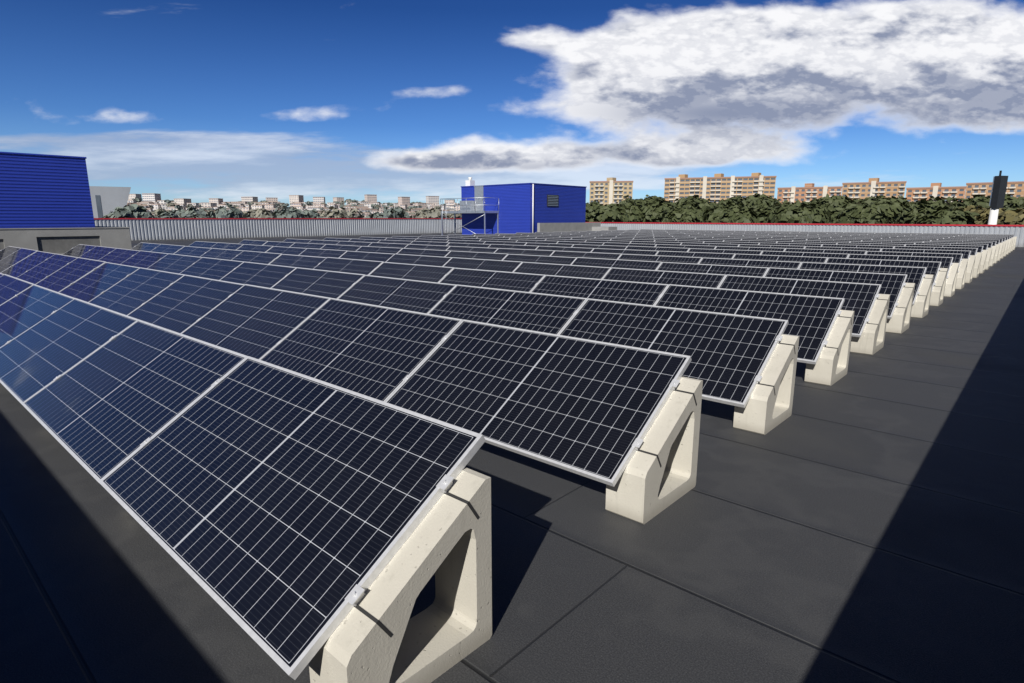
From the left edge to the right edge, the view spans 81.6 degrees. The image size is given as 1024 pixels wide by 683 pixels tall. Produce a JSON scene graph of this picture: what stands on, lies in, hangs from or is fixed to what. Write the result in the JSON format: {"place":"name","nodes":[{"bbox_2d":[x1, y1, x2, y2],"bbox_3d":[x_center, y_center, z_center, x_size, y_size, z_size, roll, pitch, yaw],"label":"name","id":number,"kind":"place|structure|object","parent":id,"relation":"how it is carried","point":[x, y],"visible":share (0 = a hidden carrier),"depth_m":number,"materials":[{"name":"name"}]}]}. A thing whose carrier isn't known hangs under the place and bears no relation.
{"place":"outdoors","nodes":[
{"label":"outdoors","id":0,"kind":"place"},
{"bbox_2d":[0,233,1023,682],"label":"roof deck","id":1,"kind":"structure","parent":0,"point":[862,521],"depth_m":3.03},
{"bbox_2d":[0,226,131,254],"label":"plant room plinth","id":2,"kind":"structure","parent":1,"relation":"on","point":[61,241],"depth_m":21.44,"materials":[{"name":"concrete"}]},
{"bbox_2d":[0,152,94,227],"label":"blue building","id":3,"kind":"structure","parent":2,"relation":"on","point":[43,191],"depth_m":20.87,"materials":[{"name":"blue metal"}]},
{"bbox_2d":[440,197,498,235],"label":"metal scaffold platform","id":4,"kind":"structure","parent":1,"relation":"on","point":[457,211],"depth_m":47.31,"materials":[{"name":"silver metal"}]},
{"bbox_2d":[460,201,473,210],"bbox_3d":[-3.689,-11.057,48.635,1.200,0.950,0.500,10,16,41],"label":"platform cabinet","id":5,"kind":"object","parent":4,"relation":"on","point":[470,206],"visible":0.64,"depth_m":48.32,"materials":[{"name":"metal"}]},
{"bbox_2d":[461,183,585,234],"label":"blue building","id":6,"kind":"structure","parent":1,"relation":"on","point":[511,204],"depth_m":46.74,"materials":[{"name":"blue metal"}]},
{"bbox_2d":[465,177,474,185],"bbox_3d":[-3.473,-13.248,49.211,0.550,0.730,0.550,10,16,41],"label":"roof vent","id":7,"kind":"object","parent":6,"relation":"on","point":[470,182],"visible":0.9,"depth_m":49.05,"materials":[{"name":"white metal"}]},
{"bbox_2d":[474,185,483,210],"bbox_3d":[-2.676,-11.526,47.993,1.100,2.130,0.072,10,16,41],"label":"door","id":8,"kind":"structure","parent":6,"relation":"attached to","point":[479,191],"depth_m":47.92,"materials":[{"name":"metal"}]},
{"bbox_2d":[532,184,533,232],"bbox_3d":[1.585,-9.743,44.844,0.092,4.218,0.092,4,12,19],"label":"downspout","id":9,"kind":"object","parent":6,"relation":"attached to","point":[532,207],"visible":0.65,"depth_m":44.74,"materials":[{"name":"white paint"}]},
{"bbox_2d":[547,194,558,206],"bbox_3d":[3.205,-11.038,46.453,0.082,0.900,1.400,10,16,41],"label":"vent louver","id":10,"kind":"object","parent":6,"relation":"attached to","point":[552,200],"visible":1,"depth_m":46.43,"materials":[{"name":"paint"}]},
{"bbox_2d":[537,222,616,231],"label":"low wall","id":11,"kind":"structure","parent":1,"relation":"on","point":[566,227],"depth_m":47.82,"materials":[{"name":"concrete"}]},
{"bbox_2d":[309,237,1016,682],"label":"concrete supports","id":12,"kind":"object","parent":1,"relation":"on","point":[379,635],"depth_m":2.40,"materials":[{"name":"beige concrete"}]},
{"bbox_2d":[0,237,1012,605],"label":"panel clamps","id":13,"kind":"object","parent":12,"relation":"on","point":[356,595],"visible":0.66,"depth_m":3.66,"materials":[{"name":"metal"}]},
{"bbox_2d":[0,229,1013,679],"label":"solar panels","id":14,"kind":"object","parent":12,"relation":"on","point":[272,497],"visible":0.99,"depth_m":4.84,"materials":[{"name":"glass"}]},
{"bbox_2d":[0,0,1023,206],"label":"sky","id":15,"kind":"structure","parent":0,"point":[198,101],"materials":[{"name":"blue"}]},
{"bbox_2d":[589,177,632,204],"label":"apartment block","id":16,"kind":"structure","parent":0,"point":[610,190],"depth_m":430.83,"materials":[{"name":"concrete"}]},
{"bbox_2d":[664,173,776,202],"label":"apartment block","id":17,"kind":"structure","parent":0,"point":[718,187],"depth_m":423.07,"materials":[{"name":"brick"}]},
{"bbox_2d":[777,183,842,203],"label":"apartment block","id":18,"kind":"structure","parent":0,"point":[808,192],"depth_m":414.88,"materials":[{"name":"brick"}]},
{"bbox_2d":[842,178,906,199],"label":"apartment block","id":19,"kind":"structure","parent":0,"point":[873,187],"depth_m":375.51,"materials":[{"name":"brick"}]},
{"bbox_2d":[906,183,966,201],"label":"apartment block","id":20,"kind":"structure","parent":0,"point":[914,194],"depth_m":369.08,"materials":[{"name":"brick"}]},
{"bbox_2d":[965,181,1023,198],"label":"apartment block","id":21,"kind":"structure","parent":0,"point":[1015,189],"depth_m":362.34,"materials":[{"name":"brick"}]},
{"label":"ground","id":22,"kind":"structure","parent":0,"visible":0},
{"bbox_2d":[89,186,130,217],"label":"building","id":23,"kind":"structure","parent":22,"relation":"on","point":[105,200],"depth_m":243.07,"materials":[{"name":"metal"}]},
{"bbox_2d":[102,197,461,217],"bbox_3d":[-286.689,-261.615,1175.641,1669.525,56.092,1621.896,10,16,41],"label":"distant trees","id":24,"kind":"object","parent":22,"relation":"on","point":[135,211],"visible":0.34,"depth_m":280.03,"materials":[{"name":"green plant"}]},
{"bbox_2d":[127,193,459,217],"bbox_3d":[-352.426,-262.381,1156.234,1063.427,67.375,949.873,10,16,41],"label":"distant buildings","id":25,"kind":"structure","parent":22,"relation":"on","point":[155,201],"depth_m":1227.02,"materials":[{"name":"white concrete"}]},
{"bbox_2d":[585,206,598,221],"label":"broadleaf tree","id":26,"kind":"object","parent":22,"relation":"on","point":[589,211],"visible":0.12,"depth_m":123.97,"materials":[{"name":"green plant"}]},
{"bbox_2d":[586,200,601,208],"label":"pine tree","id":27,"kind":"object","parent":22,"relation":"on","point":[593,204],"visible":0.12,"depth_m":177.58,"materials":[{"name":"green plant"}]},
{"bbox_2d":[588,204,637,221],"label":"tree","id":28,"kind":"object","parent":22,"relation":"on","point":[616,213],"visible":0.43,"depth_m":124.24,"materials":[{"name":"green plant"}]},
{"bbox_2d":[606,201,624,207],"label":"pine tree","id":29,"kind":"object","parent":22,"relation":"on","point":[611,205],"visible":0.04,"depth_m":169.07,"materials":[{"name":"green plant"}]},
{"bbox_2d":[619,195,644,204],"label":"pine tree","id":30,"kind":"object","parent":22,"relation":"on","point":[626,200],"visible":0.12,"depth_m":180.93,"materials":[{"name":"green plant"}]},
{"bbox_2d":[623,199,644,221],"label":"pine tree","id":31,"kind":"object","parent":22,"relation":"on","point":[632,210],"visible":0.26,"depth_m":131.06,"materials":[{"name":"green plant"}]},
{"bbox_2d":[640,195,664,206],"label":"pine tree","id":32,"kind":"object","parent":22,"relation":"on","point":[650,199],"visible":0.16,"depth_m":179.10,"materials":[{"name":"green plant"}]},
{"bbox_2d":[640,198,681,221],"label":"tree","id":33,"kind":"object","parent":22,"relation":"on","point":[654,211],"visible":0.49,"depth_m":131.28,"materials":[{"name":"green plant"}]},
{"bbox_2d":[661,204,703,222],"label":"tree","id":34,"kind":"object","parent":22,"relation":"on","point":[680,214],"visible":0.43,"depth_m":123.38,"materials":[{"name":"green plant"}]},
{"bbox_2d":[670,195,709,204],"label":"pine tree","id":35,"kind":"object","parent":22,"relation":"on","point":[683,199],"visible":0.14,"depth_m":159.80,"materials":[{"name":"green plant"}]},
{"bbox_2d":[682,198,712,216],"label":"pine tree","id":36,"kind":"object","parent":22,"relation":"on","point":[699,208],"visible":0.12,"depth_m":135.39,"materials":[{"name":"green plant"}]},
{"bbox_2d":[694,201,721,207],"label":"pine tree","id":37,"kind":"object","parent":22,"relation":"on","point":[712,204],"visible":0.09,"depth_m":152.89,"materials":[{"name":"green plant"}]},
{"bbox_2d":[700,199,743,222],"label":"pine tree","id":38,"kind":"object","parent":22,"relation":"on","point":[711,214],"visible":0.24,"depth_m":127.17,"materials":[{"name":"green plant"}]},
{"bbox_2d":[713,196,742,205],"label":"pine tree","id":39,"kind":"object","parent":22,"relation":"on","point":[722,202],"visible":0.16,"depth_m":168.95,"materials":[{"name":"green plant"}]},
{"bbox_2d":[711,205,764,222],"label":"tree","id":40,"kind":"object","parent":22,"relation":"on","point":[737,214],"visible":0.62,"depth_m":118.39,"materials":[{"name":"green plant"}]},
{"bbox_2d":[736,193,781,210],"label":"pine tree","id":41,"kind":"object","parent":22,"relation":"on","point":[753,202],"visible":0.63,"depth_m":160.55,"materials":[{"name":"green plant"}]},
{"bbox_2d":[753,205,777,222],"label":"tree","id":42,"kind":"object","parent":22,"relation":"on","point":[765,210],"visible":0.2,"depth_m":122.60,"materials":[{"name":"green plant"}]},
{"bbox_2d":[775,200,810,206],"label":"pine tree","id":43,"kind":"object","parent":22,"relation":"on","point":[798,203],"visible":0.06,"depth_m":156.62,"materials":[{"name":"green plant"}]},
{"bbox_2d":[765,201,833,223],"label":"pine tree","id":44,"kind":"object","parent":22,"relation":"on","point":[791,213],"visible":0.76,"depth_m":113.76,"materials":[{"name":"green plant"}]},
{"bbox_2d":[809,200,826,209],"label":"pine tree","id":45,"kind":"object","parent":22,"relation":"on","point":[817,203],"visible":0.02,"depth_m":157.30,"materials":[{"name":"green plant"}]},
{"bbox_2d":[818,206,835,222],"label":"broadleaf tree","id":46,"kind":"object","parent":22,"relation":"on","point":[830,209],"visible":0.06,"depth_m":123.37,"materials":[{"name":"green plant"}]},
{"bbox_2d":[810,194,851,208],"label":"pine tree","id":47,"kind":"object","parent":22,"relation":"on","point":[827,201],"visible":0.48,"depth_m":156.75,"materials":[{"name":"green plant"}]},
{"bbox_2d":[826,204,858,223],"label":"pine tree","id":48,"kind":"object","parent":22,"relation":"on","point":[838,209],"visible":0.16,"depth_m":121.27,"materials":[{"name":"green plant"}]},
{"bbox_2d":[835,198,862,207],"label":"pine tree","id":49,"kind":"object","parent":22,"relation":"on","point":[853,201],"visible":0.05,"depth_m":155.62,"materials":[{"name":"green plant"}]},
{"bbox_2d":[835,204,905,223],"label":"pine tree","id":50,"kind":"object","parent":22,"relation":"on","point":[873,214],"visible":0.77,"depth_m":107.53,"materials":[{"name":"green plant"}]},
{"bbox_2d":[854,195,912,205],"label":"pine tree","id":51,"kind":"object","parent":22,"relation":"on","point":[870,201],"visible":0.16,"depth_m":137.80,"materials":[{"name":"green plant"}]},
{"bbox_2d":[870,200,910,208],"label":"pine tree","id":52,"kind":"object","parent":22,"relation":"on","point":[900,203],"visible":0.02,"depth_m":121.90,"materials":[{"name":"green plant"}]},
{"bbox_2d":[903,201,917,207],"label":"pine tree","id":53,"kind":"object","parent":22,"relation":"on","point":[913,204],"visible":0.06,"depth_m":136.70,"materials":[{"name":"green plant"}]},
{"bbox_2d":[896,199,939,223],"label":"pine tree","id":54,"kind":"object","parent":22,"relation":"on","point":[914,213],"visible":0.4,"depth_m":109.79,"materials":[{"name":"green plant"}]},
{"bbox_2d":[916,196,954,210],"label":"pine tree","id":55,"kind":"object","parent":22,"relation":"on","point":[937,199],"visible":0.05,"depth_m":135.20,"materials":[{"name":"green plant"}]},
{"bbox_2d":[916,205,980,223],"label":"pine tree","id":56,"kind":"object","parent":22,"relation":"on","point":[943,215],"visible":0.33,"depth_m":100.14,"materials":[{"name":"green plant"}]},
{"bbox_2d":[945,196,975,208],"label":"pine tree","id":57,"kind":"object","parent":22,"relation":"on","point":[963,203],"visible":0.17,"depth_m":140.95,"materials":[{"name":"green plant"}]},
{"bbox_2d":[954,205,989,210],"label":"pine tree","id":58,"kind":"object","parent":22,"relation":"on","point":[966,207],"visible":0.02,"depth_m":107.80,"materials":[{"name":"green plant"}]},
{"bbox_2d":[966,194,990,206],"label":"pine tree","id":59,"kind":"object","parent":22,"relation":"on","point":[977,200],"visible":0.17,"depth_m":142.88,"materials":[{"name":"green plant"}]},
{"bbox_2d":[964,205,1007,224],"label":"pine tree","id":60,"kind":"object","parent":22,"relation":"on","point":[980,221],"visible":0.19,"depth_m":100.50,"materials":[{"name":"green plant"}]},
{"bbox_2d":[988,171,1007,224],"bbox_3d":[46.660,-8.891,58.112,0.900,15.153,0.867,-3,12,-16],"label":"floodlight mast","id":61,"kind":"object","parent":22,"relation":"on","point":[998,193],"visible":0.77,"depth_m":56.77,"materials":[{"name":"black metal"}]},
{"bbox_2d":[978,207,1023,224],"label":"tree","id":62,"kind":"object","parent":22,"relation":"on","point":[1012,218],"visible":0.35,"depth_m":96.74,"materials":[{"name":"green plant"}]},
{"bbox_2d":[979,194,1023,208],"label":"pine tree","id":63,"kind":"object","parent":22,"relation":"on","point":[1008,200],"visible":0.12,"depth_m":123.44,"materials":[{"name":"green plant"}]},
{"bbox_2d":[1003,201,1023,215],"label":"pine tree","id":64,"kind":"object","parent":22,"relation":"on","point":[1015,208],"visible":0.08,"depth_m":101.00,"materials":[{"name":"green plant"}]},
{"bbox_3d":[-1.888,-1.598,38.142,54.350,8.996,56.300,10,16,41],"label":"warehouse building","id":65,"kind":"object","parent":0,"visible":0},
{"bbox_2d":[94,218,461,239],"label":"parapet wall","id":66,"kind":"structure","parent":65,"relation":"on","point":[168,228],"depth_m":54.33,"materials":[{"name":"metal"}]},
{"bbox_2d":[601,222,1023,246],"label":"parapet wall","id":67,"kind":"structure","parent":65,"relation":"on","point":[1017,231],"depth_m":43.50,"materials":[{"name":"metal"}]}
]}

